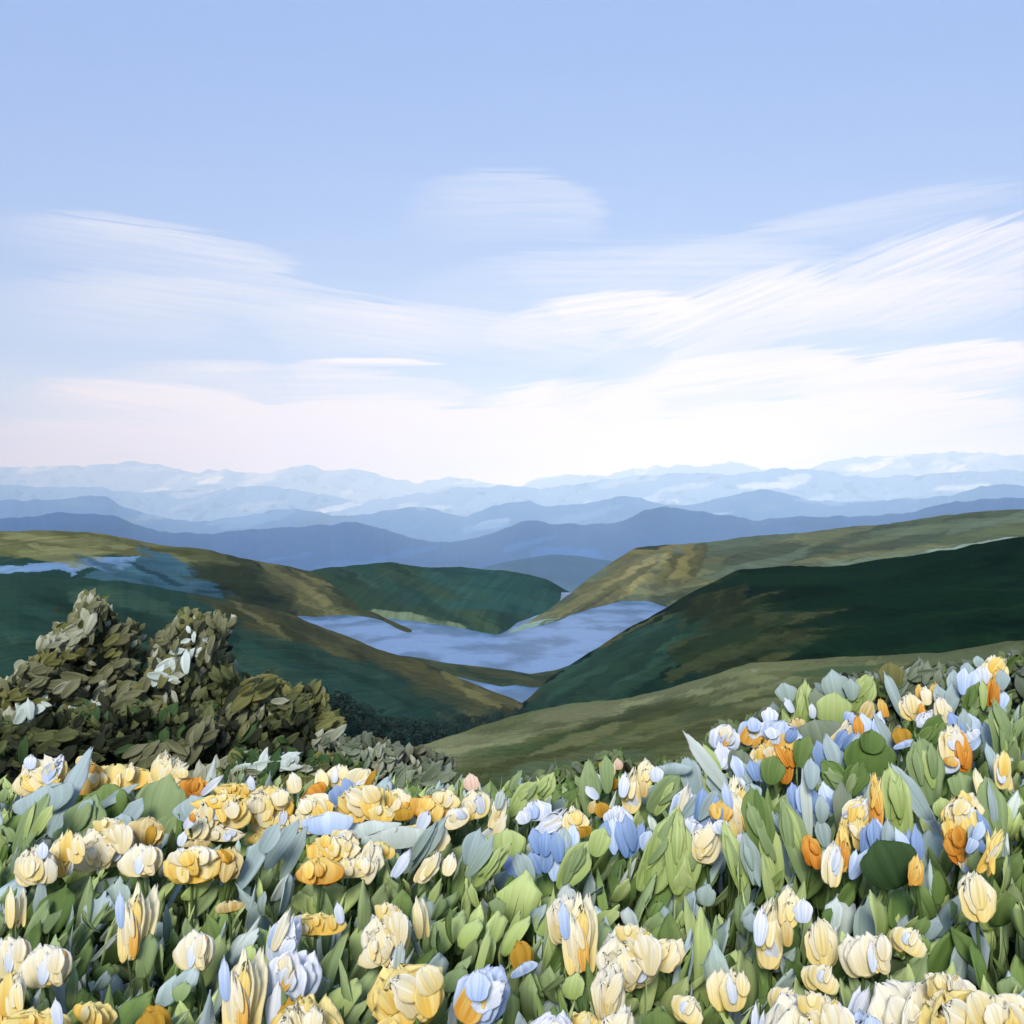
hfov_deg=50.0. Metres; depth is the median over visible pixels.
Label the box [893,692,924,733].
flower
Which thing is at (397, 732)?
tree
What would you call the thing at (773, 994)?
flower
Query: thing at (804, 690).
leafy plant
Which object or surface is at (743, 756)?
leafy plant
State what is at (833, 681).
leafy plant
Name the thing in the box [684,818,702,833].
flower
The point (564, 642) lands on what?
lake
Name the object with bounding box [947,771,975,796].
leafy plant
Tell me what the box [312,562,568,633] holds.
hills
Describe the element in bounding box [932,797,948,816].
leafy plant
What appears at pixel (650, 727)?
hills
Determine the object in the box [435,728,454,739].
tree
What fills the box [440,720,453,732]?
tree
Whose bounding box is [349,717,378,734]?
tree
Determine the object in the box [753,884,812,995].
flower
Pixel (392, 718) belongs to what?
tree
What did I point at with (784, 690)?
leafy plant
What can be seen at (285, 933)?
flower
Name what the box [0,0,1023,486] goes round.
sky
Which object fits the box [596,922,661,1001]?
flower
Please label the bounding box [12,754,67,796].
flower
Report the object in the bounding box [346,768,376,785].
flower
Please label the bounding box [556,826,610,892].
leafy plant
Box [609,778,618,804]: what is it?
flower
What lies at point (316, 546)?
mountains
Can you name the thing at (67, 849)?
flower
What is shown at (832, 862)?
flower
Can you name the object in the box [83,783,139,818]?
leafy plant
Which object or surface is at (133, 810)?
leafy plant
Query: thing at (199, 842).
flower
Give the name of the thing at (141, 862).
flower
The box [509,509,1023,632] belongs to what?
hills
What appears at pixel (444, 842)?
flower
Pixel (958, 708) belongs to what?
flower
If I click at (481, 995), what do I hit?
flower
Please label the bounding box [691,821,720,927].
flower
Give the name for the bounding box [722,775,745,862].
flower
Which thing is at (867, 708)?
flower
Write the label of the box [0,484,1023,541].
mountains
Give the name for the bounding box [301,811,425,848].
leafy plant
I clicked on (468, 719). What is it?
tree
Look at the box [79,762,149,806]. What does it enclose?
flower
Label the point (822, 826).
leafy plant
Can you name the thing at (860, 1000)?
flower
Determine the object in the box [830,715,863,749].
flower
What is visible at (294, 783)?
flower
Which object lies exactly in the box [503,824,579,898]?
blue flower
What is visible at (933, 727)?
leafy plant
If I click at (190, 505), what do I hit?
mountains
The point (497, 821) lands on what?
flower
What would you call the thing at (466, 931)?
ground cover
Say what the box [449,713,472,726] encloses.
tree
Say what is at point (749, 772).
blue flower
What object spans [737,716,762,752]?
flower
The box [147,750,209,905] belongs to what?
flower
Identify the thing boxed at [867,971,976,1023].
flower
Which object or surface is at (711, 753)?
leafy plant
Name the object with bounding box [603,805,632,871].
flower
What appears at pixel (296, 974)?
flower
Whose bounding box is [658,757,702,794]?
leafy plant
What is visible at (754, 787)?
leafy plant
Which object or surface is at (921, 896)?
flower
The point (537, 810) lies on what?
flower
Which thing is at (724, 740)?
flower
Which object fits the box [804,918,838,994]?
flower
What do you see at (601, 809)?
flower
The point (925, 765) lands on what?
leafy plant
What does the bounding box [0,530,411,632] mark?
hills
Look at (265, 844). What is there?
leafy plant
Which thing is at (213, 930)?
flower
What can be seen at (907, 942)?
flower
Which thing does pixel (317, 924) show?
flower
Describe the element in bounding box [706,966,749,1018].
flower
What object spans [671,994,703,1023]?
flower
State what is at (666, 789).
leafy plant
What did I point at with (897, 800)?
leafy plant
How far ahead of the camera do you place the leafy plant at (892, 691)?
3.49 m
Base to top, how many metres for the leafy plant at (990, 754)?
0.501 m
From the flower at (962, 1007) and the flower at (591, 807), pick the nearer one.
the flower at (962, 1007)
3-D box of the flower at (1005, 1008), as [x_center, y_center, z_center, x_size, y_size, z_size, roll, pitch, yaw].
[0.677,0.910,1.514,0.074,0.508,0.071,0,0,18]
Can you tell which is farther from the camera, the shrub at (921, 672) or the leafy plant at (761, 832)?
the shrub at (921, 672)
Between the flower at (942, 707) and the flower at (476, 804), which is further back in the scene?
the flower at (942, 707)
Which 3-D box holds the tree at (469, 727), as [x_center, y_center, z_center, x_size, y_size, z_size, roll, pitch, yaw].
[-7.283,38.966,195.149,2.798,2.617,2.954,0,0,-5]
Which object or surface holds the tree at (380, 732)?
on the hills at (293, 650)
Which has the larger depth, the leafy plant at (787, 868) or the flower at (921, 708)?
the flower at (921, 708)
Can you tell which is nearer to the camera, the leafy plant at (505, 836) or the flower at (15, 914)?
the flower at (15, 914)
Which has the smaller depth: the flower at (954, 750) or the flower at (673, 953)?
the flower at (673, 953)
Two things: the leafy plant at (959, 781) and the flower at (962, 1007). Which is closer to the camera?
the flower at (962, 1007)
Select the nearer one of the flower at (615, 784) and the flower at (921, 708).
the flower at (615, 784)
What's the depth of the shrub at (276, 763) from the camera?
4.27 m
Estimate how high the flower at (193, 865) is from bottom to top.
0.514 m
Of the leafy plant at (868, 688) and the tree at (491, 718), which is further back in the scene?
the tree at (491, 718)
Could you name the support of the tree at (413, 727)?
on the hills at (293, 650)
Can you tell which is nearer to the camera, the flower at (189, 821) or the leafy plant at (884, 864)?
the leafy plant at (884, 864)
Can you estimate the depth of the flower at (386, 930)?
1.94 m
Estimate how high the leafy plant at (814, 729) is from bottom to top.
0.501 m
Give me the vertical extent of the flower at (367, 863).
0.516 m
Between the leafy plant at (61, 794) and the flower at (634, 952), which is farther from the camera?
the leafy plant at (61, 794)
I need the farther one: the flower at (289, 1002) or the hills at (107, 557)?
the hills at (107, 557)
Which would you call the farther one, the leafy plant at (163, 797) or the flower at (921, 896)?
the leafy plant at (163, 797)
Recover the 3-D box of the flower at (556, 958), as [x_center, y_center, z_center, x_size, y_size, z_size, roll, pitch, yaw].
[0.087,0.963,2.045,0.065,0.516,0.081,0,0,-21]
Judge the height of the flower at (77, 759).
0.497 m
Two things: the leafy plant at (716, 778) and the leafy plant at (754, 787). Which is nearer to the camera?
the leafy plant at (754, 787)
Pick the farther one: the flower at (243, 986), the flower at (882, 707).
the flower at (882, 707)
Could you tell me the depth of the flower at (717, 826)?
2.38 m
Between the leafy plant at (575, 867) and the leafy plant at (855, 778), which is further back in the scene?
the leafy plant at (855, 778)
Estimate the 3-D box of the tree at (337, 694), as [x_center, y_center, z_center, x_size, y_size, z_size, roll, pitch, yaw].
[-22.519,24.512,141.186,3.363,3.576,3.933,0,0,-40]
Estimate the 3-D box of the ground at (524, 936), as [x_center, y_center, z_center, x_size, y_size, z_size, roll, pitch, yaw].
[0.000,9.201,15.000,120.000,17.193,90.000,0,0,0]
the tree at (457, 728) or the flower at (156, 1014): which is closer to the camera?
the flower at (156, 1014)
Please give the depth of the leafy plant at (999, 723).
2.87 m
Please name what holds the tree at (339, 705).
on the hills at (293, 650)
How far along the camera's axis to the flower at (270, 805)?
2.77 m
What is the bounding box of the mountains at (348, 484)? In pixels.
[0,451,1023,501]
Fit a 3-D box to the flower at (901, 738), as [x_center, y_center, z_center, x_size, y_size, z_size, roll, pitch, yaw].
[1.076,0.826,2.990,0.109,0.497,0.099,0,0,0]
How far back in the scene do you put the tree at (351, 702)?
141.40 m
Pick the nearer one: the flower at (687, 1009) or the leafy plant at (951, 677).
the flower at (687, 1009)
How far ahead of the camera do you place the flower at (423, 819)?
2.65 m
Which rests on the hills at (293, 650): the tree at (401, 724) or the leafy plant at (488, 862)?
the tree at (401, 724)
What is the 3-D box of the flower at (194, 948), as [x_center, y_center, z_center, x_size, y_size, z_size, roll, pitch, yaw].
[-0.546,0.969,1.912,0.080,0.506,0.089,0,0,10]
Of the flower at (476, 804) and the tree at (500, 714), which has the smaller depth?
the flower at (476, 804)
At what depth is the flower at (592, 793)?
2.91 m
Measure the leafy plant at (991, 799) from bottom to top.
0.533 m
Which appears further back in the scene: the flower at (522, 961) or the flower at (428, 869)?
the flower at (428, 869)
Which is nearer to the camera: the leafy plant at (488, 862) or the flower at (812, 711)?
the leafy plant at (488, 862)
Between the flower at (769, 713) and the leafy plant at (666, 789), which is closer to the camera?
the leafy plant at (666, 789)
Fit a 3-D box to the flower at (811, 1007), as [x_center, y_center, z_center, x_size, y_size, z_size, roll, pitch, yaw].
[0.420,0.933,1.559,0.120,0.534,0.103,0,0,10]
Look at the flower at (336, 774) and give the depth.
3.09 m
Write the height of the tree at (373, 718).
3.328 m
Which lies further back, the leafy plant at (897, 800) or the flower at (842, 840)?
the leafy plant at (897, 800)
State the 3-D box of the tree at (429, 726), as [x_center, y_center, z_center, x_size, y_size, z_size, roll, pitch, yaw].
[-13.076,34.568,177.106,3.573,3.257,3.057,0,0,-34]
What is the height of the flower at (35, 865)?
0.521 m
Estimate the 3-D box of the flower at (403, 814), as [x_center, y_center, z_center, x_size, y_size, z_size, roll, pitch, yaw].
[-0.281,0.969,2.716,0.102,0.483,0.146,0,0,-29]
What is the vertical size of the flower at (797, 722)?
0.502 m
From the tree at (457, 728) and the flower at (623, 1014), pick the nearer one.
the flower at (623, 1014)
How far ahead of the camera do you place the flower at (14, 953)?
1.86 m
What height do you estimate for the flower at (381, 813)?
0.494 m
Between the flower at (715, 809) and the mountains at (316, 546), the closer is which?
the flower at (715, 809)
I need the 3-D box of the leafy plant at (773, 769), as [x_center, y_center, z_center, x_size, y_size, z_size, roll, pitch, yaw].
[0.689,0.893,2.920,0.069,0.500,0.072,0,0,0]
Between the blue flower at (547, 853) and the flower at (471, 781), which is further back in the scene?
the flower at (471, 781)
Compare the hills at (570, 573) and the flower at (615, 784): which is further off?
the hills at (570, 573)
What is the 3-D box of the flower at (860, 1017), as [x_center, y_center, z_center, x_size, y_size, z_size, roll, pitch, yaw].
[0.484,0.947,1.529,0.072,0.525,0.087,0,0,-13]
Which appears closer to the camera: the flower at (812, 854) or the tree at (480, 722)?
the flower at (812, 854)
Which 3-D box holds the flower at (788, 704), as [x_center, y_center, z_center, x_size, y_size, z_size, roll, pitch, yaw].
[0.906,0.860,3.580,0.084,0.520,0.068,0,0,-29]
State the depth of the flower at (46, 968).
1.82 m
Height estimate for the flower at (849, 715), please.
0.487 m
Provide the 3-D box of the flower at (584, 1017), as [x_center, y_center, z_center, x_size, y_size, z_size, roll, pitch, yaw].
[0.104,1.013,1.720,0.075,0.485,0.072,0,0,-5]
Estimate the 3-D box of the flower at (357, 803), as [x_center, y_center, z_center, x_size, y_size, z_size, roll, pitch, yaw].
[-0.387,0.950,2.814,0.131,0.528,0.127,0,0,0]
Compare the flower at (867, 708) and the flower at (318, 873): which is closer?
the flower at (318, 873)
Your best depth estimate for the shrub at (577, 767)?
3.93 m
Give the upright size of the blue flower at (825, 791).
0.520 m
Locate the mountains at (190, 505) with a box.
[0,468,1023,521]
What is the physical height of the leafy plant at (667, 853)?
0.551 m
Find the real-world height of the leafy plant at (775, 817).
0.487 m
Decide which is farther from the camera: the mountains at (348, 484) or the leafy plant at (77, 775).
the mountains at (348, 484)
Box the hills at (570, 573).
[481,554,612,591]
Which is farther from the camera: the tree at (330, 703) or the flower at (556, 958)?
the tree at (330, 703)
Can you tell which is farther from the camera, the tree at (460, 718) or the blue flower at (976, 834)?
the tree at (460, 718)
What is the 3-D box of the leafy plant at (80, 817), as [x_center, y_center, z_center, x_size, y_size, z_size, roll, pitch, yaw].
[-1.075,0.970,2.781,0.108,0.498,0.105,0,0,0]
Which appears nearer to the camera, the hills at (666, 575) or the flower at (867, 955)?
the flower at (867, 955)
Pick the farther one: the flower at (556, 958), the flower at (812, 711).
the flower at (812, 711)
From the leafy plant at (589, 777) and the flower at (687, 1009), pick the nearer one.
the flower at (687, 1009)
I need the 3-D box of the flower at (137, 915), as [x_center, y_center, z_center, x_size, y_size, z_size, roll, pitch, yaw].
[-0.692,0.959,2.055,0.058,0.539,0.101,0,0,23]
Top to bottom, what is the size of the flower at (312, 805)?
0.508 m
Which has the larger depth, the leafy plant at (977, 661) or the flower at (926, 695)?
the leafy plant at (977, 661)
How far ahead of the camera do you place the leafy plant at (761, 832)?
2.31 m
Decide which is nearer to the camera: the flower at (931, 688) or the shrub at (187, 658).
the flower at (931, 688)
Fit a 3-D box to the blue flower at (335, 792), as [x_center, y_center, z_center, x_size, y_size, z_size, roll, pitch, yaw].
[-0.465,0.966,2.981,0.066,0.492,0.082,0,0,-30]
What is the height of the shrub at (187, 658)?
1.328 m
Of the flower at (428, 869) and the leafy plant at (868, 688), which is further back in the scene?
the leafy plant at (868, 688)
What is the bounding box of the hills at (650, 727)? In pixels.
[415,640,1023,791]
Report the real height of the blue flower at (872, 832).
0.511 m
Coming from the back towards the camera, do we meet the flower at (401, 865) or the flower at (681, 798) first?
the flower at (681, 798)
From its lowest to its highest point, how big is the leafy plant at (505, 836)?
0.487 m
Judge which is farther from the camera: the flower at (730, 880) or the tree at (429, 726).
the tree at (429, 726)
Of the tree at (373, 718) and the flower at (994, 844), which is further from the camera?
the tree at (373, 718)
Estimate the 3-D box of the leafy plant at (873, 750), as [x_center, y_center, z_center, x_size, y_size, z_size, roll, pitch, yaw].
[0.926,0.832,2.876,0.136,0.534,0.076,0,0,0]
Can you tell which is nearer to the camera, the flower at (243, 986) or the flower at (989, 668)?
the flower at (243, 986)
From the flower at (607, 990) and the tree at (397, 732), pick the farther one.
the tree at (397, 732)
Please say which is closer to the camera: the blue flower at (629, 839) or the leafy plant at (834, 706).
the blue flower at (629, 839)
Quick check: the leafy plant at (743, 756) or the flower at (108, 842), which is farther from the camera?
the leafy plant at (743, 756)
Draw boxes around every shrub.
[0,588,147,726]
[0,699,326,800]
[111,606,240,717]
[212,668,346,757]
[216,745,362,788]
[318,730,457,789]
[525,711,762,787]
[757,649,1023,728]
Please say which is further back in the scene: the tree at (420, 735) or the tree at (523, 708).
the tree at (523, 708)
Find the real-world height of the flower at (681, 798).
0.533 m
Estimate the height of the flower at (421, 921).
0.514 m
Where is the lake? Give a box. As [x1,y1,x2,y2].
[297,592,665,702]
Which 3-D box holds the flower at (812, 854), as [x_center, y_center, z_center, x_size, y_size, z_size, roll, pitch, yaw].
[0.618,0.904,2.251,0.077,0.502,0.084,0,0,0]
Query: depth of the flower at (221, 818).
2.69 m
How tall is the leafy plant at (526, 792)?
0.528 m
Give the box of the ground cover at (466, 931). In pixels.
[0,701,1023,1023]
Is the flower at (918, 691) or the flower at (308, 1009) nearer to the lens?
the flower at (308, 1009)
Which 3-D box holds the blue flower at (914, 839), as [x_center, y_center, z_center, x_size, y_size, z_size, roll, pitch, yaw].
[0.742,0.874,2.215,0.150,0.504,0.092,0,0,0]
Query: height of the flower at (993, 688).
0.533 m
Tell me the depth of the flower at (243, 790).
2.93 m
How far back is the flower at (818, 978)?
1.70 m
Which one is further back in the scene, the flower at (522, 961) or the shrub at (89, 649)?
the shrub at (89, 649)
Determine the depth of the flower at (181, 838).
2.50 m
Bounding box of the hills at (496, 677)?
[403,656,566,687]
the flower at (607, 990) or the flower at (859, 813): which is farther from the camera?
the flower at (859, 813)
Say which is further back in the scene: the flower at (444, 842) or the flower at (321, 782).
the flower at (321, 782)
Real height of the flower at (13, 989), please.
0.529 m
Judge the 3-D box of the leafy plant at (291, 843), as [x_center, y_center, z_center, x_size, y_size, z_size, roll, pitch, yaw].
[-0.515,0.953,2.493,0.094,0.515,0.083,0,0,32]
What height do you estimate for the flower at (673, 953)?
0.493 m
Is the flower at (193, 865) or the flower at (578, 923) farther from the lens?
the flower at (193, 865)
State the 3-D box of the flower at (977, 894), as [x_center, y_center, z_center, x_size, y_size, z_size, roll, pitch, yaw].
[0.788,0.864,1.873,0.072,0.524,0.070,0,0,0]
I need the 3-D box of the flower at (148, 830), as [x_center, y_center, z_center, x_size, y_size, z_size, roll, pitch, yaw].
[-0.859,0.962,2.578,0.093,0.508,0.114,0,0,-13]
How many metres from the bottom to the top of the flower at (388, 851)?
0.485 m
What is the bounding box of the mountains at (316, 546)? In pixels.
[0,497,1023,570]
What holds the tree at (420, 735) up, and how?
on the hills at (293, 650)
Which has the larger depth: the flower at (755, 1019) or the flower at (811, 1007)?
the flower at (755, 1019)
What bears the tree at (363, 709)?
on the hills at (293, 650)
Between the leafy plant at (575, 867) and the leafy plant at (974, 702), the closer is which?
the leafy plant at (575, 867)
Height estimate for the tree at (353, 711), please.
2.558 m
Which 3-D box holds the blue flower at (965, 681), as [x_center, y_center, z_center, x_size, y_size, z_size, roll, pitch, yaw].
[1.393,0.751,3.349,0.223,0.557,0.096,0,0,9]
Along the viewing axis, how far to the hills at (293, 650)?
207.22 m
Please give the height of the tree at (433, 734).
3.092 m
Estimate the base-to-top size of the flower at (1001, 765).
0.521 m
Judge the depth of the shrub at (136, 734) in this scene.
5.26 m
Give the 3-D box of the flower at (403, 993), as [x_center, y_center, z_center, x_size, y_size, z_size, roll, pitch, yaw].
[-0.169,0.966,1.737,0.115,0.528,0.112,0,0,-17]
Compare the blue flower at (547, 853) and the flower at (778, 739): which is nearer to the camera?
the blue flower at (547, 853)
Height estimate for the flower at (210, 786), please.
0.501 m
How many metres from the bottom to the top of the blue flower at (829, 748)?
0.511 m
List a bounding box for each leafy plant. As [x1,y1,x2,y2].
[12,782,73,942]
[12,793,53,931]
[46,746,93,842]
[63,794,106,837]
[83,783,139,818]
[114,798,143,824]
[136,773,187,872]
[172,795,203,821]
[237,823,280,925]
[264,817,307,904]
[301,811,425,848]
[403,815,485,874]
[465,836,512,921]
[489,828,525,857]
[509,772,555,837]
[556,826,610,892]
[579,755,613,818]
[633,806,701,895]
[646,775,680,818]
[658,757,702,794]
[682,730,728,798]
[702,744,721,793]
[722,785,814,891]
[727,749,752,772]
[740,831,761,903]
[745,782,761,795]
[758,825,790,907]
[760,755,785,799]
[772,812,782,840]
[775,682,796,702]
[782,678,811,722]
[786,718,841,791]
[793,736,814,768]
[800,757,819,836]
[808,669,859,719]
[815,794,830,847]
[816,692,852,723]
[819,780,852,918]
[820,759,869,796]
[844,729,895,776]
[851,674,876,712]
[860,839,916,980]
[872,711,902,761]
[878,661,904,723]
[880,762,918,835]
[883,671,903,757]
[891,762,942,838]
[906,735,944,806]
[915,714,945,748]
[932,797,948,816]
[946,662,974,714]
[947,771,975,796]
[960,679,987,717]
[973,656,983,718]
[976,775,1007,841]
[984,740,995,780]
[988,697,1010,754]
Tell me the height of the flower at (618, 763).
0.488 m
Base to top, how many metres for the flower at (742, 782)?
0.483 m
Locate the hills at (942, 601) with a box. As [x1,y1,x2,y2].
[514,537,1023,715]
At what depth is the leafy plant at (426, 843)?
2.46 m
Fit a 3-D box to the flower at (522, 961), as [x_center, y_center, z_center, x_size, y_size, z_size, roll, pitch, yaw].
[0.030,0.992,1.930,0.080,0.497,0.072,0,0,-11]
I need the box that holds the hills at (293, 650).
[0,575,523,814]
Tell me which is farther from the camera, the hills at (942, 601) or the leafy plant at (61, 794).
the hills at (942, 601)
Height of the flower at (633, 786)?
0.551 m
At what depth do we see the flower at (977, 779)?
2.43 m
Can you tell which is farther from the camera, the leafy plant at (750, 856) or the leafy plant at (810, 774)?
the leafy plant at (810, 774)
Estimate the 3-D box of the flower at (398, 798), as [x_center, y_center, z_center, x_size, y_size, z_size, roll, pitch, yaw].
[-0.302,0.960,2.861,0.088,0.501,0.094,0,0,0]
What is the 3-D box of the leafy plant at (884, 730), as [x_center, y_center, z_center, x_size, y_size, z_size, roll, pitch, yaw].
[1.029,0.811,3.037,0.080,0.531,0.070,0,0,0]
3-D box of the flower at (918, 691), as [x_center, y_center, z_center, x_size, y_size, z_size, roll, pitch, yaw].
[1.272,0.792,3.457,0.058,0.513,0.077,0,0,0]
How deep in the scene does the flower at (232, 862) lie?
2.32 m
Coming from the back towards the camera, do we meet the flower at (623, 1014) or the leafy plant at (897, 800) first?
the leafy plant at (897, 800)
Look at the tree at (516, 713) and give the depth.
226.41 m
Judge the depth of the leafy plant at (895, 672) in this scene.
3.57 m
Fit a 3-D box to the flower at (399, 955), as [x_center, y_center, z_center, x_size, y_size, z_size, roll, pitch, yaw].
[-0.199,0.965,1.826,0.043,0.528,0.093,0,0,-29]
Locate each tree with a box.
[327,695,341,710]
[328,690,351,709]
[331,698,350,717]
[337,696,358,715]
[343,706,363,727]
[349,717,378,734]
[356,702,371,717]
[359,707,388,725]
[366,722,395,739]
[375,715,395,731]
[387,726,400,742]
[388,716,400,727]
[388,716,409,729]
[394,727,415,744]
[405,716,426,733]
[411,728,432,744]
[422,716,442,734]
[422,729,437,743]
[432,721,443,737]
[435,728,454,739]
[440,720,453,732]
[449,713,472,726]
[451,723,463,733]
[461,714,477,725]
[463,724,476,730]
[468,715,492,724]
[481,714,495,723]
[491,709,509,720]
[510,708,525,715]
[514,707,529,714]
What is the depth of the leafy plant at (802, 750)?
3.02 m
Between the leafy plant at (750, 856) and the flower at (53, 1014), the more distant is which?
the leafy plant at (750, 856)
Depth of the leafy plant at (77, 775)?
2.94 m
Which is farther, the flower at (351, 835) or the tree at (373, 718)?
the tree at (373, 718)
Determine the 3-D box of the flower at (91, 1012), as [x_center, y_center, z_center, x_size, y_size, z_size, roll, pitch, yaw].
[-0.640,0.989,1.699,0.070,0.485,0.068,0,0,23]
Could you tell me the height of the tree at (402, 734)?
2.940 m
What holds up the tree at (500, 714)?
on the hills at (293, 650)
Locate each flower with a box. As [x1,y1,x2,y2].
[0,936,30,980]
[0,970,26,1021]
[0,998,71,1023]
[5,885,41,950]
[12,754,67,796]
[13,842,58,944]
[17,943,71,1007]
[49,829,91,938]
[73,816,134,945]
[73,1001,117,1023]
[75,756,91,763]
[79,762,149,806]
[115,881,159,996]
[117,843,162,899]
[127,816,167,888]
[135,1003,171,1023]
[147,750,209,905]
[163,845,220,926]
[172,929,214,1015]
[175,812,196,850]
[176,839,210,922]
[177,831,186,921]
[184,793,250,848]
[201,774,223,795]
[206,900,243,945]
[208,846,243,914]
[213,776,256,829]
[219,945,267,1023]
[242,784,295,876]
[265,950,321,1023]
[266,907,301,961]
[270,993,343,1023]
[277,994,301,1014]
[286,772,301,815]
[293,793,333,889]
[294,902,346,952]
[295,855,343,938]
[301,769,328,798]
[306,833,384,948]
[326,763,348,811]
[328,778,354,805]
[330,829,363,926]
[334,784,386,823]
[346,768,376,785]
[357,901,410,968]
[360,841,394,898]
[366,963,444,1023]
[368,805,394,821]
[384,785,410,825]
[387,849,412,905]
[388,941,405,968]
[393,807,426,854]
[409,788,469,829]
[413,849,442,901]
[413,895,440,960]
[416,809,430,863]
[422,827,450,885]
[441,852,464,957]
[453,964,509,1023]
[460,773,478,821]
[461,788,490,836]
[488,789,508,966]
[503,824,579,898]
[510,939,545,1021]
[515,799,551,853]
[530,1010,572,1023]
[531,805,591,925]
[545,892,574,999]
[558,892,597,1011]
[567,1011,601,1023]
[585,786,598,815]
[587,800,598,860]
[588,801,609,887]
[590,965,625,1020]
[595,774,608,816]
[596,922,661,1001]
[599,813,651,859]
[601,1002,635,1023]
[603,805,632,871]
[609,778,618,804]
[614,758,622,778]
[618,757,663,909]
[658,938,685,1000]
[668,782,695,818]
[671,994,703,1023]
[682,787,725,911]
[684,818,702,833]
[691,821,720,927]
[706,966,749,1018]
[708,724,740,773]
[709,800,732,918]
[712,820,742,920]
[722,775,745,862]
[728,868,732,906]
[730,755,763,784]
[734,776,745,787]
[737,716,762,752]
[749,719,802,797]
[751,1000,774,1023]
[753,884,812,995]
[761,707,778,720]
[764,990,855,1023]
[767,986,795,1007]
[784,698,794,718]
[786,782,833,827]
[788,718,805,726]
[801,834,824,899]
[801,964,839,999]
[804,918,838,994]
[809,703,815,719]
[812,729,860,771]
[821,840,856,918]
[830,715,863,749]
[835,823,859,892]
[837,931,891,992]
[840,773,883,904]
[843,711,854,724]
[848,983,870,1013]
[849,824,922,891]
[850,1008,893,1023]
[858,699,875,719]
[859,711,884,733]
[859,816,894,852]
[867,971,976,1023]
[877,698,888,717]
[889,926,927,981]
[891,726,912,775]
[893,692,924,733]
[907,684,921,731]
[908,854,936,918]
[911,694,952,739]
[918,703,925,713]
[918,989,991,1023]
[920,686,931,710]
[929,681,937,701]
[933,668,1009,713]
[937,723,980,799]
[940,790,984,899]
[947,708,991,750]
[950,870,996,967]
[957,679,984,761]
[965,810,999,947]
[973,768,982,793]
[973,826,1004,971]
[976,655,1011,710]
[979,675,1000,724]
[983,992,1023,1023]
[992,750,1012,792]
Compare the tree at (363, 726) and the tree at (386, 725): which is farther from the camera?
the tree at (386, 725)
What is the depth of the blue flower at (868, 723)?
3.16 m
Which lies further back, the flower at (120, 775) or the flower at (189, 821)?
the flower at (120, 775)
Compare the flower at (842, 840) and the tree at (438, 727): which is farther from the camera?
the tree at (438, 727)
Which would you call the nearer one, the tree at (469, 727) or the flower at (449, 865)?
the flower at (449, 865)
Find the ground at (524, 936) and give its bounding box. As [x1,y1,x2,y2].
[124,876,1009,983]
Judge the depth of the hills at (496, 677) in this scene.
340.79 m
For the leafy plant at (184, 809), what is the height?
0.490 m

